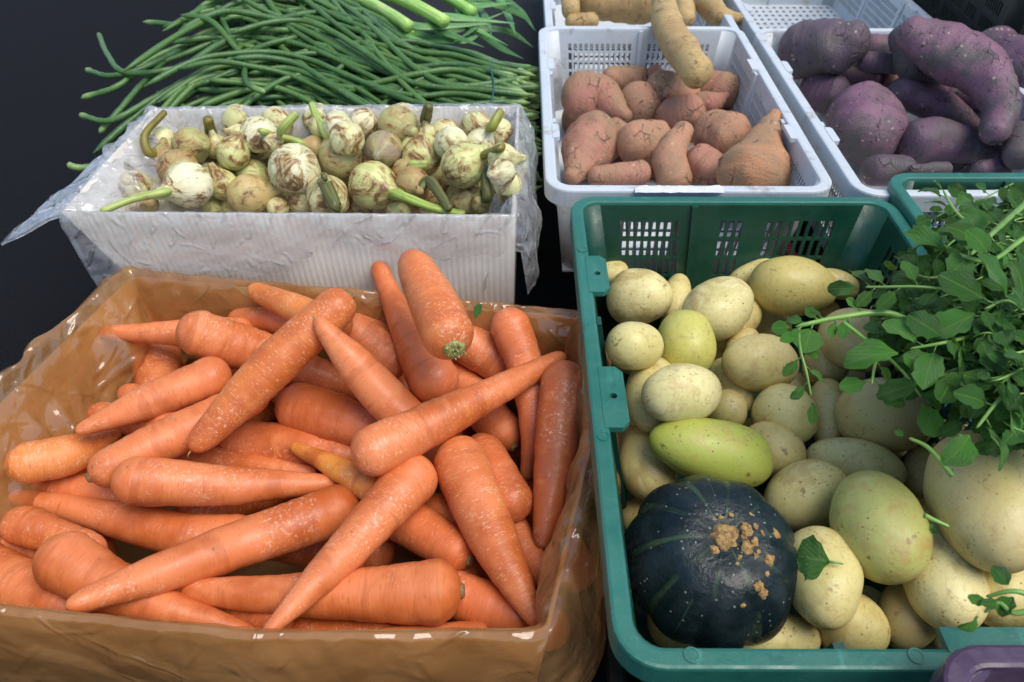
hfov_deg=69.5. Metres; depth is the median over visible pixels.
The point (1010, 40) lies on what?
purple sweet potato
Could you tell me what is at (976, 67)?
purple sweet potato
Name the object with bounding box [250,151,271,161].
onion
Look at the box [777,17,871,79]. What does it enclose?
purple sweet potato
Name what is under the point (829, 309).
potato
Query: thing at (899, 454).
potato
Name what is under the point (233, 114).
onion
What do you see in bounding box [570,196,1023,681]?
plastic crate
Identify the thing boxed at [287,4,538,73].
long bean
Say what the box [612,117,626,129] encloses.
sweet potato
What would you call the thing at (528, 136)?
long bean
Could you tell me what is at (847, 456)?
potato
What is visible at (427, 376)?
carrot
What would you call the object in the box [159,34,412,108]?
long bean
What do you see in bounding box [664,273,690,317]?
potato
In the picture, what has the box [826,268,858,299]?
potato
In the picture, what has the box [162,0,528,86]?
long bean
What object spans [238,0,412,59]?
long bean
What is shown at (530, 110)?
long bean
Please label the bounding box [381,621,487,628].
carrot
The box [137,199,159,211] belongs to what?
onion
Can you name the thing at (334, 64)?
long bean
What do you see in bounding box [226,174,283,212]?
onion
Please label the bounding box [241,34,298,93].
long bean
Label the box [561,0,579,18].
yam
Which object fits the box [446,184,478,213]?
onion
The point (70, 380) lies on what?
cardboard carton
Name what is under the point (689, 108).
sweet potato
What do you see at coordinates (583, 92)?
sweet potato
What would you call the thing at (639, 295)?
potato
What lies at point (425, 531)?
carrot
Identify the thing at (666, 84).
sweet potato
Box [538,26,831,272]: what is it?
plastic crate
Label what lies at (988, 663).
plastic crate
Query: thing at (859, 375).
potato
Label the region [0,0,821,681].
ground
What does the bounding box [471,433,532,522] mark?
carrot
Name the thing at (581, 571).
carrot
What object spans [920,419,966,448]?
potato
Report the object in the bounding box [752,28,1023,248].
plastic crate
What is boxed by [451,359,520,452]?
carrot
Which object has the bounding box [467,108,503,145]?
onion
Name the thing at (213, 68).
long bean
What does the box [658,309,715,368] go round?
potato
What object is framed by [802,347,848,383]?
potato
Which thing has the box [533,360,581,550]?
carrot
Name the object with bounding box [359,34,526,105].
long bean
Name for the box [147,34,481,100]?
long bean
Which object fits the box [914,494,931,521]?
potato
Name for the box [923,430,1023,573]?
potato
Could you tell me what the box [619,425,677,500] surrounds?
potato
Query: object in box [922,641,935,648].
potato
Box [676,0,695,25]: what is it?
yam
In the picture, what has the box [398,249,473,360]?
carrot
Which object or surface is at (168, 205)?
onion
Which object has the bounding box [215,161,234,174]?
onion
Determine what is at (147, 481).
carrot
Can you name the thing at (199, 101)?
long bean
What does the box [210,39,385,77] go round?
long bean
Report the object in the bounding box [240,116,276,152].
onion
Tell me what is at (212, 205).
onion
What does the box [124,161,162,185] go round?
onion
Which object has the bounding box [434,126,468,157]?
onion
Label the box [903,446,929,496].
potato
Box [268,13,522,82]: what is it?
long bean
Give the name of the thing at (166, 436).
carrot
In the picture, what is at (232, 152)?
onion
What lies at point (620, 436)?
potato
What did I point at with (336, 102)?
long bean
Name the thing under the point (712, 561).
pumpkin
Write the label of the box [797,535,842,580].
loose leaf
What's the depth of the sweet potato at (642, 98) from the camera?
1.34 m
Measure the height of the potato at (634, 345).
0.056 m
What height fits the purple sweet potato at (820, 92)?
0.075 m
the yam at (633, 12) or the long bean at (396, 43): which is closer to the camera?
the long bean at (396, 43)
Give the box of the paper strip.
[635,185,723,192]
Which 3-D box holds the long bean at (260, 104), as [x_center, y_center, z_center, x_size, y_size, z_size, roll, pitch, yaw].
[-0.291,-0.431,1.275,0.626,0.152,0.219,13,44,13]
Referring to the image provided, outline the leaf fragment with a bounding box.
[473,303,481,318]
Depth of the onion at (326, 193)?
0.99 m
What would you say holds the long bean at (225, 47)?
on the long bean at (401, 82)
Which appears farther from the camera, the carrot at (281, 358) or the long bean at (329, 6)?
the long bean at (329, 6)
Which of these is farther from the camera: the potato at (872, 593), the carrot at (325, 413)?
the carrot at (325, 413)
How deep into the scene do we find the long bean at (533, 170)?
1.24 m
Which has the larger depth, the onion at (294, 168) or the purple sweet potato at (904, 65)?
the purple sweet potato at (904, 65)
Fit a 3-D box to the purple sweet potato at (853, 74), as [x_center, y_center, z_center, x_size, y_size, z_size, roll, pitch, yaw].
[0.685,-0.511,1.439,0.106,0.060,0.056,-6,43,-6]
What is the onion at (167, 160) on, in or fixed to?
in the bag liner
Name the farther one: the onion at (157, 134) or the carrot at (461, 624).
the onion at (157, 134)
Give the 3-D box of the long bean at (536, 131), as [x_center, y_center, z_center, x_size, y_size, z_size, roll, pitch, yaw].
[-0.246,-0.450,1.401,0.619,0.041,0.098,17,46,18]
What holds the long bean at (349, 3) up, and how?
on the long bean
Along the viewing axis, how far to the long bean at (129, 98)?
1.25 m
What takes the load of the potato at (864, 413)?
in the plastic crate at (866, 232)
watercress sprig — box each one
[923,513,949,534]
[957,594,1023,631]
[986,565,1023,616]
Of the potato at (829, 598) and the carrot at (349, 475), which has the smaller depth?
the potato at (829, 598)
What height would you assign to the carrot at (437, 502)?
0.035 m
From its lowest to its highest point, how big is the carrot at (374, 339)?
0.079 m
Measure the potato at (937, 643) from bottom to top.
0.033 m
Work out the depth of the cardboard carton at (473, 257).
0.93 m
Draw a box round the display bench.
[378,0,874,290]
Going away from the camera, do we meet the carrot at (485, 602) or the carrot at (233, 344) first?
the carrot at (485, 602)
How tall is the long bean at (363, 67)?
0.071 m
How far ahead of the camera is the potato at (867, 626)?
0.64 m
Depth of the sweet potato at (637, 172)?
1.18 m
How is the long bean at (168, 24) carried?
on the long bean at (463, 51)
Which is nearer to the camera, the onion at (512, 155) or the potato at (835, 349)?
the potato at (835, 349)
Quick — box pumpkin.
[624,474,797,648]
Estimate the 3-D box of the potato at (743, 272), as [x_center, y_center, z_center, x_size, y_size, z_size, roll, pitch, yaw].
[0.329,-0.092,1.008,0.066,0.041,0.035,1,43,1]
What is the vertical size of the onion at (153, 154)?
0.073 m
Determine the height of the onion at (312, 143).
0.071 m
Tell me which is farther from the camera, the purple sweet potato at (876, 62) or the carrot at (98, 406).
the purple sweet potato at (876, 62)
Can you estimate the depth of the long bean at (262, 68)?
1.25 m
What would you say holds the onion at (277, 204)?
in the bag liner
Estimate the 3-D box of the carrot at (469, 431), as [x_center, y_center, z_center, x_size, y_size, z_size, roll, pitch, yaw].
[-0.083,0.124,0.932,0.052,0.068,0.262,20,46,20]
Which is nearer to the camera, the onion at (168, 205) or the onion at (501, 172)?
the onion at (501, 172)
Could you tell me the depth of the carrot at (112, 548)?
0.84 m
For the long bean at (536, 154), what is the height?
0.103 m
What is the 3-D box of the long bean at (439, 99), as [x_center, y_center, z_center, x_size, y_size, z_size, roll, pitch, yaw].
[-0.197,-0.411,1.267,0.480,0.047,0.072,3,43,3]
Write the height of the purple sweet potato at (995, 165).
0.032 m
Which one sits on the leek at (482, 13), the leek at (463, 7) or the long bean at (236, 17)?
the leek at (463, 7)
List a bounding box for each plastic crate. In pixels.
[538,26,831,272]
[543,0,738,76]
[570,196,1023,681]
[587,449,640,681]
[657,241,796,280]
[722,0,931,86]
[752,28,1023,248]
[872,173,1023,424]
[912,0,1023,34]
[929,645,1023,681]
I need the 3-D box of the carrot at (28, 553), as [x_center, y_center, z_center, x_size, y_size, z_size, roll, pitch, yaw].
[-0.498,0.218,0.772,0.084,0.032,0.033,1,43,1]
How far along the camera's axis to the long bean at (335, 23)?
1.35 m
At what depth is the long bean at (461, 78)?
1.30 m
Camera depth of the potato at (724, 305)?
0.89 m
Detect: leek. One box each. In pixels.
[355,0,495,42]
[382,0,515,46]
[409,11,506,43]
[441,0,512,45]
[450,21,532,58]
[453,0,529,42]
[495,0,534,34]
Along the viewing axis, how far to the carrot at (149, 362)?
0.93 m
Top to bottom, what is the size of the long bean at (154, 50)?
0.076 m
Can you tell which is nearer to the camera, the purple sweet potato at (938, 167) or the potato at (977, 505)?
the potato at (977, 505)
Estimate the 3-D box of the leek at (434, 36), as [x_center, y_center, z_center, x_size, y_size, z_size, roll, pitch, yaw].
[-0.142,-0.634,1.513,0.295,0.036,0.115,-7,43,-8]
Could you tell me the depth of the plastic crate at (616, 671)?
0.81 m
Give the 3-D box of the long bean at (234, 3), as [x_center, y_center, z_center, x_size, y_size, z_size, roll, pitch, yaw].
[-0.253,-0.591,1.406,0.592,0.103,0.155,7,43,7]
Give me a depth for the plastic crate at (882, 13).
1.84 m
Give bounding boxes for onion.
[100,161,213,211]
[117,170,152,197]
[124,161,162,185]
[125,192,162,211]
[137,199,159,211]
[139,109,171,171]
[148,126,174,147]
[152,182,159,189]
[156,149,198,180]
[159,199,197,211]
[171,127,210,162]
[199,162,208,170]
[200,196,221,212]
[203,115,222,158]
[207,134,223,162]
[207,162,235,199]
[215,129,250,169]
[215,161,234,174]
[221,200,235,212]
[222,104,248,127]
[222,123,240,136]
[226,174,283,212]
[235,158,269,181]
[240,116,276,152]
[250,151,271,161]
[257,127,322,161]
[262,106,293,134]
[262,111,299,152]
[264,193,285,212]
[266,196,288,212]
[268,143,320,194]
[286,193,310,212]
[302,103,326,131]
[303,114,324,137]
[305,172,349,212]
[308,101,363,180]
[323,110,350,135]
[329,120,364,155]
[345,193,372,213]
[348,160,465,213]
[349,107,377,137]
[364,130,401,168]
[378,105,418,141]
[386,200,410,213]
[392,158,426,176]
[395,102,418,123]
[396,166,452,212]
[401,132,441,175]
[412,204,440,213]
[417,102,434,136]
[423,182,439,204]
[429,164,441,181]
[432,118,458,137]
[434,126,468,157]
[439,174,450,192]
[441,142,505,188]
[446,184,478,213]
[461,110,489,135]
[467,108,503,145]
[471,161,492,212]
[477,181,494,190]
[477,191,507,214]
[486,158,515,186]
[488,143,526,166]
[493,118,514,145]
[494,173,521,202]
[517,151,527,182]
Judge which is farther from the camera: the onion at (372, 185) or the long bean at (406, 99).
the long bean at (406, 99)
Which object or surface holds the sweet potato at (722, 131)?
in the plastic crate at (732, 50)
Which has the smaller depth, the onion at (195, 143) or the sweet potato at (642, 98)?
the onion at (195, 143)
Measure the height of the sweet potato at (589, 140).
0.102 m
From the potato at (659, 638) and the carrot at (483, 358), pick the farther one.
the carrot at (483, 358)
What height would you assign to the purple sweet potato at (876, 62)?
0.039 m
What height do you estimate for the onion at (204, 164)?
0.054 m
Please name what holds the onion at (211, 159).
in the bag liner
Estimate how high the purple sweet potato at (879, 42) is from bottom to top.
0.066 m
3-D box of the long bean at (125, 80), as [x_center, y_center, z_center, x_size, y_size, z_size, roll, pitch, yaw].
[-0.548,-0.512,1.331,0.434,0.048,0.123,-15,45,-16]
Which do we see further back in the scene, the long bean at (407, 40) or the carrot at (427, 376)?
the long bean at (407, 40)
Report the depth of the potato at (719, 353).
0.97 m
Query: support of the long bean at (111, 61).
on the long bean
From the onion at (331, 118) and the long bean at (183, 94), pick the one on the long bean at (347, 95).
the long bean at (183, 94)
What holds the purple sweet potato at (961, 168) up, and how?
in the plastic crate at (842, 170)
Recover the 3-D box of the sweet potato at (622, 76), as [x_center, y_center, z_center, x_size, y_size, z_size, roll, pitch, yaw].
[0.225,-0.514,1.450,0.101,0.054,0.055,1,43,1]
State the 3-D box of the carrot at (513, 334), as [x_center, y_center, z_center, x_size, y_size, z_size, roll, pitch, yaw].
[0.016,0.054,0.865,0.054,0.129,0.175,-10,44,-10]
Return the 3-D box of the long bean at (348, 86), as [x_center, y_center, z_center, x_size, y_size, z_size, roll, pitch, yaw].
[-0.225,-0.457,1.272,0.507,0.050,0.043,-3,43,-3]
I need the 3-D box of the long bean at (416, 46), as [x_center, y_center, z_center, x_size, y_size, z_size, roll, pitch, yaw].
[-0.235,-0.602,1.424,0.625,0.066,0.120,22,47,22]
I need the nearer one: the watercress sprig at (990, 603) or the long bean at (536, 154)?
the watercress sprig at (990, 603)
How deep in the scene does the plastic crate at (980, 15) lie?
1.50 m
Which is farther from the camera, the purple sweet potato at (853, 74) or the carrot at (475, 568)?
the purple sweet potato at (853, 74)
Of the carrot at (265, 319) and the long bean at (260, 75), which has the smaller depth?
the carrot at (265, 319)
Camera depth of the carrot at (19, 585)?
0.69 m
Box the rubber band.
[489,62,494,105]
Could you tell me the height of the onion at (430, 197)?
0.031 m
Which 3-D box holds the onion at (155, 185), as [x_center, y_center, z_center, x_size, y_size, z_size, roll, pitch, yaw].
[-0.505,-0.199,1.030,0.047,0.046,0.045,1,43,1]
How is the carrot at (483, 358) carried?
in the cardboard carton at (70, 380)
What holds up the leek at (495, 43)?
on the long bean at (201, 77)
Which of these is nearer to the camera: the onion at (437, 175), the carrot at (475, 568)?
the carrot at (475, 568)
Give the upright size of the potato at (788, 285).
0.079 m
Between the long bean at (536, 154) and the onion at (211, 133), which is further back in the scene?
the long bean at (536, 154)
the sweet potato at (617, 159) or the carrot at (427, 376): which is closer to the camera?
the carrot at (427, 376)
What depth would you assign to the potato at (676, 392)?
0.74 m
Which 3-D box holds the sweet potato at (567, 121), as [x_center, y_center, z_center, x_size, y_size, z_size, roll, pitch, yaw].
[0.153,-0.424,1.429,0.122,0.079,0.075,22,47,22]
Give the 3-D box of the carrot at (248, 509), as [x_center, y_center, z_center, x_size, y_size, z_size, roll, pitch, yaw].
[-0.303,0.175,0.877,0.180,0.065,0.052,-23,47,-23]
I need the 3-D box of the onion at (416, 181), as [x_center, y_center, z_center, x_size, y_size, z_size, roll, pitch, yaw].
[-0.120,-0.191,0.986,0.048,0.048,0.127,-16,45,-17]
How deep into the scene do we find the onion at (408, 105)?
1.10 m
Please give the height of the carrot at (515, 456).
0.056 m
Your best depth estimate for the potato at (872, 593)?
0.73 m
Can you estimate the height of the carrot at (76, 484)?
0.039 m
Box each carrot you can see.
[0,505,107,550]
[0,537,35,558]
[0,543,89,612]
[4,428,121,484]
[9,489,245,551]
[31,472,117,500]
[32,531,256,629]
[65,484,359,612]
[75,356,231,434]
[85,393,269,487]
[85,401,175,434]
[96,532,117,555]
[99,317,253,345]
[110,456,336,506]
[117,383,139,398]
[130,342,182,384]
[175,310,359,401]
[176,470,322,515]
[178,446,316,472]
[180,558,464,625]
[187,288,355,457]
[216,401,275,445]
[217,421,352,469]
[217,608,293,630]
[228,307,287,333]
[231,369,288,402]
[246,283,352,334]
[262,455,437,630]
[270,539,395,566]
[275,382,376,445]
[290,442,378,499]
[292,617,395,629]
[313,316,420,420]
[348,313,402,378]
[350,351,566,476]
[357,313,389,331]
[360,500,474,570]
[371,261,458,402]
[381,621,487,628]
[395,604,569,650]
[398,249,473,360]
[398,375,408,389]
[423,444,440,488]
[425,493,458,527]
[433,436,542,626]
[450,571,535,627]
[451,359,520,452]
[455,426,475,436]
[456,326,506,378]
[463,556,490,579]
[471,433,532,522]
[490,307,540,480]
[508,443,520,468]
[514,518,555,587]
[518,469,596,592]
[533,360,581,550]
[547,512,566,580]
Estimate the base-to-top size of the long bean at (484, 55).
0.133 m
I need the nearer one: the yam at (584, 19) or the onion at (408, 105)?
the onion at (408, 105)
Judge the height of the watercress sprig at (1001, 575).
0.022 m
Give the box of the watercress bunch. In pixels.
[771,179,1023,476]
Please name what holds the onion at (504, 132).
on the onion at (472, 120)
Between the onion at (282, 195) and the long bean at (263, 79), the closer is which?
the onion at (282, 195)
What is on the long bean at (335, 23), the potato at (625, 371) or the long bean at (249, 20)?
the long bean at (249, 20)
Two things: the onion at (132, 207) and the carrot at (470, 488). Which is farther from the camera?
the onion at (132, 207)
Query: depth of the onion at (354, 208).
1.04 m
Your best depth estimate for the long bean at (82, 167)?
1.10 m
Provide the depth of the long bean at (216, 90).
1.25 m
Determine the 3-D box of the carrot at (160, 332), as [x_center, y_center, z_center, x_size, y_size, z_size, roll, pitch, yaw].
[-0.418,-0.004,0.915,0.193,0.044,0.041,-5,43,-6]
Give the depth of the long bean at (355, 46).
1.28 m
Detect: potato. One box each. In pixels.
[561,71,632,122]
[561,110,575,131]
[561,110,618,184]
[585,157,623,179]
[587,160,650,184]
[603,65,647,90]
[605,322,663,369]
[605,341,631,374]
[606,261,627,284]
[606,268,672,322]
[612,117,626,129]
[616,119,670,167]
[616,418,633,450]
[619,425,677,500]
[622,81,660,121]
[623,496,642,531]
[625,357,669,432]
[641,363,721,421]
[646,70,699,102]
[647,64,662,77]
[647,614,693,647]
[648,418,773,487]
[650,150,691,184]
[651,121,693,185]
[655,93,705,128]
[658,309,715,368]
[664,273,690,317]
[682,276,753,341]
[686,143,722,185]
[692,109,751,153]
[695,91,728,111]
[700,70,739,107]
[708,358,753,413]
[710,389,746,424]
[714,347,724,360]
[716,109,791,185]
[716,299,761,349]
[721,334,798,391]
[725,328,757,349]
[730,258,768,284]
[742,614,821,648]
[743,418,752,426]
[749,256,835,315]
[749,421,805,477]
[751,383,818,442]
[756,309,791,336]
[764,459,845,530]
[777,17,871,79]
[790,372,813,393]
[792,526,863,629]
[799,74,850,112]
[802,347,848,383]
[806,437,907,483]
[809,378,842,440]
[814,301,872,330]
[818,308,896,371]
[818,594,890,648]
[825,81,908,163]
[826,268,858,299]
[829,470,932,584]
[834,377,931,452]
[840,63,885,85]
[847,370,865,379]
[857,51,896,74]
[860,154,916,185]
[862,585,880,603]
[869,33,890,51]
[877,584,936,648]
[883,73,898,87]
[887,77,979,131]
[888,24,940,86]
[894,451,907,458]
[895,15,1021,144]
[897,116,1001,163]
[902,521,989,628]
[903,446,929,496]
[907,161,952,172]
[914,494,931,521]
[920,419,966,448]
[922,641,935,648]
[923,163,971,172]
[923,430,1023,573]
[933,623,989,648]
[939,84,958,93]
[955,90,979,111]
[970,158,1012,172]
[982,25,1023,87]
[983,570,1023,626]
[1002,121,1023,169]
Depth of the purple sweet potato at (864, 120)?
1.23 m
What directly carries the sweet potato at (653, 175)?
in the plastic crate at (732, 50)
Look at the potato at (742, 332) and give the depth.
0.92 m
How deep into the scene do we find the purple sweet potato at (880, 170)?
1.17 m
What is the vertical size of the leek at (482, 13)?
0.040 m
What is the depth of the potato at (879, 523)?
0.64 m
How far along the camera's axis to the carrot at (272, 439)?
0.85 m
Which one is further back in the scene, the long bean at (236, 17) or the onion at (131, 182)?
the long bean at (236, 17)
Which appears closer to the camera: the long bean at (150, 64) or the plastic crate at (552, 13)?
the long bean at (150, 64)
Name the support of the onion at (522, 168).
in the bag liner
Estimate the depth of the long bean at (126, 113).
1.20 m
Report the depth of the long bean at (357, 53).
1.32 m
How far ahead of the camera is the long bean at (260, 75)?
1.27 m
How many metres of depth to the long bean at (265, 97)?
1.25 m
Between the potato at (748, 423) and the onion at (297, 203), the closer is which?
the potato at (748, 423)
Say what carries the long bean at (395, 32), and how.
on the long bean at (201, 77)
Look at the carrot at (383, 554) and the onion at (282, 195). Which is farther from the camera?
the onion at (282, 195)
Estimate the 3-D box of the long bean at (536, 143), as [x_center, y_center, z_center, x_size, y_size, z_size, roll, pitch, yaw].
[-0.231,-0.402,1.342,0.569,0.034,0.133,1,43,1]
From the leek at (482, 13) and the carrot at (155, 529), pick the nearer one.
the carrot at (155, 529)
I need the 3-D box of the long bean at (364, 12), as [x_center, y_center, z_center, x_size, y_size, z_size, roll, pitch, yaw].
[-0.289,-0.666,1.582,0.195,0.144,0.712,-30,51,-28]
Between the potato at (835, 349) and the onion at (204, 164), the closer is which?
the potato at (835, 349)
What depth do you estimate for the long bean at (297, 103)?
1.27 m
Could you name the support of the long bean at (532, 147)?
on the long bean
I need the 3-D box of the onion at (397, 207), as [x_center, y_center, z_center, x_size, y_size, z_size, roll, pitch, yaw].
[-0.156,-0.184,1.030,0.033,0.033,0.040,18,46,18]
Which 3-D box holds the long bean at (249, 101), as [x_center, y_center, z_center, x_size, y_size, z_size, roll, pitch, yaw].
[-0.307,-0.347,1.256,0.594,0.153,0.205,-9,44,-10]
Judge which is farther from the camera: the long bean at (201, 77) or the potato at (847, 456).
the long bean at (201, 77)
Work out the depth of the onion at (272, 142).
1.02 m
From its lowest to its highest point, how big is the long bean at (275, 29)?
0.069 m
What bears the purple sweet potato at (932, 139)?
in the plastic crate at (842, 170)
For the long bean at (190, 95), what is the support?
on the long bean at (528, 151)
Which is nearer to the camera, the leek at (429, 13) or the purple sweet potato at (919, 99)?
the purple sweet potato at (919, 99)
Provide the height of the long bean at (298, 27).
0.086 m
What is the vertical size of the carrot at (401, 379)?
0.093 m
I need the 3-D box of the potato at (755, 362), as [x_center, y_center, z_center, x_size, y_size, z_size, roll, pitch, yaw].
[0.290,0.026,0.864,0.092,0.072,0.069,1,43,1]
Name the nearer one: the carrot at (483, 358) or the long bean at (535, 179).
the carrot at (483, 358)
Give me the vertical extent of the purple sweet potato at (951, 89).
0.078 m
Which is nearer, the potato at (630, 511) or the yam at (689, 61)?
the potato at (630, 511)
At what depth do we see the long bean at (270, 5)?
1.38 m
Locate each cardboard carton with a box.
[0,276,590,681]
[62,105,518,308]
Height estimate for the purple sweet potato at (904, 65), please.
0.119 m
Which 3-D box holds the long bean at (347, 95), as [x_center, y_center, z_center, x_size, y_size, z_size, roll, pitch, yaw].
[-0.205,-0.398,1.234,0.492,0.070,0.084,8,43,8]
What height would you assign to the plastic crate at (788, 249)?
0.166 m
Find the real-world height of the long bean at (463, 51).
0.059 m
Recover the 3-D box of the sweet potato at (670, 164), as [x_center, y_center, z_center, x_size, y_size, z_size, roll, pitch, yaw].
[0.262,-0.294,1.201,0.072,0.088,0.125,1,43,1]
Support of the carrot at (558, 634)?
in the cardboard carton at (70, 380)
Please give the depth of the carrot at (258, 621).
0.69 m
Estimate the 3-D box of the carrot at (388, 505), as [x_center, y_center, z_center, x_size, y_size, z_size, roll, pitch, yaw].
[-0.147,0.199,0.707,0.055,0.055,0.235,19,46,20]
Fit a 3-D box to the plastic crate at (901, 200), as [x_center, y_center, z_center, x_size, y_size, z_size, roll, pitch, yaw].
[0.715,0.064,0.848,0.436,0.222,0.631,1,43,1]
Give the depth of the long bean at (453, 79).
1.28 m
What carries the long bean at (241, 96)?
on the long bean
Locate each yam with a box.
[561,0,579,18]
[565,12,598,25]
[580,0,651,24]
[651,0,712,88]
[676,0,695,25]
[693,0,743,25]
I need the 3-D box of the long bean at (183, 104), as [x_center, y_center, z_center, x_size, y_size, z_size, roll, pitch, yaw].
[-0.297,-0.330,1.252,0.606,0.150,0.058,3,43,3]
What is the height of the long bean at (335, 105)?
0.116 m
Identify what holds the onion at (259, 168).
in the bag liner
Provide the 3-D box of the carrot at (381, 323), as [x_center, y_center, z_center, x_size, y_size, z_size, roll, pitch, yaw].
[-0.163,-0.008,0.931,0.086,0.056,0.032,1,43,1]
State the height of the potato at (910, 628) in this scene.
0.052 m
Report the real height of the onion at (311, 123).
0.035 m
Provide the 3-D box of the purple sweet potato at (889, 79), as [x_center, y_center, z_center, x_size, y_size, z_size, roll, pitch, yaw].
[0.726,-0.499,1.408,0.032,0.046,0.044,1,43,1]
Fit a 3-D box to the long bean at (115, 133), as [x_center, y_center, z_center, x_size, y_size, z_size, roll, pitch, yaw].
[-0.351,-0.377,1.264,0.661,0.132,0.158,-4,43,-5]
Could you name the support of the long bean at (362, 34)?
on the long bean at (463, 51)
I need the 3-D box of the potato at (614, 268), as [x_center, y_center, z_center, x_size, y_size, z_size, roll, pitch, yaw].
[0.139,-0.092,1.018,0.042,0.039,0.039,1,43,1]
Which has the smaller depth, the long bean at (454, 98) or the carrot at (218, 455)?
the carrot at (218, 455)
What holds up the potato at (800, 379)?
in the plastic crate at (866, 232)
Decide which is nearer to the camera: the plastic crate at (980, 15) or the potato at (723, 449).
the potato at (723, 449)
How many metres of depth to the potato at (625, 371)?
1.01 m
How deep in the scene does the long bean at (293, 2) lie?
1.48 m
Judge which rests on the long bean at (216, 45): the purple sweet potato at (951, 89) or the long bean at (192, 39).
the long bean at (192, 39)
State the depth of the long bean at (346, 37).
1.36 m
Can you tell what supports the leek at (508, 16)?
on the leek at (495, 43)
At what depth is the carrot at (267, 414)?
0.98 m
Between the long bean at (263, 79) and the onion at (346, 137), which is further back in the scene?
the long bean at (263, 79)
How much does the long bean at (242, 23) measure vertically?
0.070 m
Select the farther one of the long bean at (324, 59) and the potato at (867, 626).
the long bean at (324, 59)
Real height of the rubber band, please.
0.162 m
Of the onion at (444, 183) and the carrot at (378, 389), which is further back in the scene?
the onion at (444, 183)
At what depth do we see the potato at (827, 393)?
0.84 m
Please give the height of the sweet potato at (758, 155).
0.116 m
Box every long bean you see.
[67,161,104,170]
[79,68,199,123]
[81,31,325,99]
[85,29,216,78]
[86,154,110,171]
[93,70,297,153]
[97,33,251,75]
[98,20,248,132]
[121,3,521,90]
[143,6,412,48]
[144,49,526,109]
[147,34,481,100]
[156,91,189,107]
[158,64,536,129]
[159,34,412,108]
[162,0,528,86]
[163,7,333,27]
[167,46,538,120]
[172,35,441,77]
[175,69,227,108]
[178,8,519,90]
[178,59,526,126]
[178,72,387,108]
[180,13,524,96]
[181,38,518,107]
[187,72,335,98]
[190,9,539,90]
[194,78,433,93]
[195,0,516,75]
[195,77,465,88]
[196,84,538,103]
[196,93,272,107]
[198,82,270,107]
[199,50,319,85]
[200,6,480,82]
[208,77,533,145]
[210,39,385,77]
[210,94,534,158]
[213,33,337,52]
[214,6,527,107]
[214,26,527,99]
[216,5,353,71]
[218,0,526,70]
[222,48,348,72]
[224,85,302,107]
[225,12,261,19]
[226,58,379,106]
[231,17,532,96]
[233,54,528,134]
[235,66,522,92]
[236,57,527,110]
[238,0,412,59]
[241,16,423,63]
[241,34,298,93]
[242,0,505,66]
[243,72,388,106]
[248,65,537,118]
[248,71,504,107]
[249,6,469,62]
[249,74,525,151]
[254,80,535,125]
[263,32,540,102]
[264,40,529,83]
[265,0,317,40]
[265,47,340,104]
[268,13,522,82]
[268,102,301,107]
[271,0,535,83]
[272,0,298,5]
[272,51,539,98]
[272,75,496,93]
[285,100,531,190]
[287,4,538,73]
[297,0,390,38]
[298,1,379,72]
[301,0,536,76]
[301,17,528,91]
[313,68,529,105]
[326,104,355,106]
[328,0,519,75]
[330,0,520,64]
[342,0,408,37]
[352,0,400,41]
[352,104,542,197]
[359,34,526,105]
[370,14,405,37]
[377,94,520,119]
[406,37,538,69]
[411,44,529,80]
[436,48,496,59]
[518,145,541,182]
[519,109,539,113]
[519,133,541,141]
[521,144,541,150]
[525,149,535,153]
[525,171,535,185]
[527,177,542,181]
[528,142,540,145]
[529,75,539,80]
[529,129,541,133]
[530,152,542,159]
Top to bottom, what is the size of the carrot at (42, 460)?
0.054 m
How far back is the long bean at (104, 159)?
1.15 m
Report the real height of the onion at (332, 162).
0.085 m
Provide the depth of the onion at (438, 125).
1.07 m
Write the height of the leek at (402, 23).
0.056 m
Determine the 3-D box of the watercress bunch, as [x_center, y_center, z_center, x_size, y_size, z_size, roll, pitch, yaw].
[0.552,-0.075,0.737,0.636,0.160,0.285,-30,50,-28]
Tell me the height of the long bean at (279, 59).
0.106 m
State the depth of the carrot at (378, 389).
0.79 m
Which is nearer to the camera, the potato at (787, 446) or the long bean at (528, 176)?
the potato at (787, 446)
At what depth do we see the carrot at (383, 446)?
0.77 m
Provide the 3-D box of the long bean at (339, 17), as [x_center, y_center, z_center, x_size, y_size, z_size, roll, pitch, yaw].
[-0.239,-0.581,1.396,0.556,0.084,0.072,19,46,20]
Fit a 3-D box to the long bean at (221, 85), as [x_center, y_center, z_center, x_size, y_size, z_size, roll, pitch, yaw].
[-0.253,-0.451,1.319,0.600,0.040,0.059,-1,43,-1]
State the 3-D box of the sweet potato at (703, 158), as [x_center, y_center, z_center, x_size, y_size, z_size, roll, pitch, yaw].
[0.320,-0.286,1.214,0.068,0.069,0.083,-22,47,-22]
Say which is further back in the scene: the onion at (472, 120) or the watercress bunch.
the onion at (472, 120)
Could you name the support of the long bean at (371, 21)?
on the long bean at (416, 46)
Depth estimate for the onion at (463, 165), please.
0.99 m
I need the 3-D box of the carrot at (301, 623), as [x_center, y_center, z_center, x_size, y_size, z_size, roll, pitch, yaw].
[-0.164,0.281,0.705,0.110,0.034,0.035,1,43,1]
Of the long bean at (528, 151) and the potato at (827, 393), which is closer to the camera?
the potato at (827, 393)
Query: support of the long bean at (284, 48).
on the long bean at (346, 37)
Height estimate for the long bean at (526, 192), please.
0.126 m
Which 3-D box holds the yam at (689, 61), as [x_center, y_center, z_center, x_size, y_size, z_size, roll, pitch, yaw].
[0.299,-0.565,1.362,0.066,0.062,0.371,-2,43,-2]
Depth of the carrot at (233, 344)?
0.86 m
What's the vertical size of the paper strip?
0.002 m

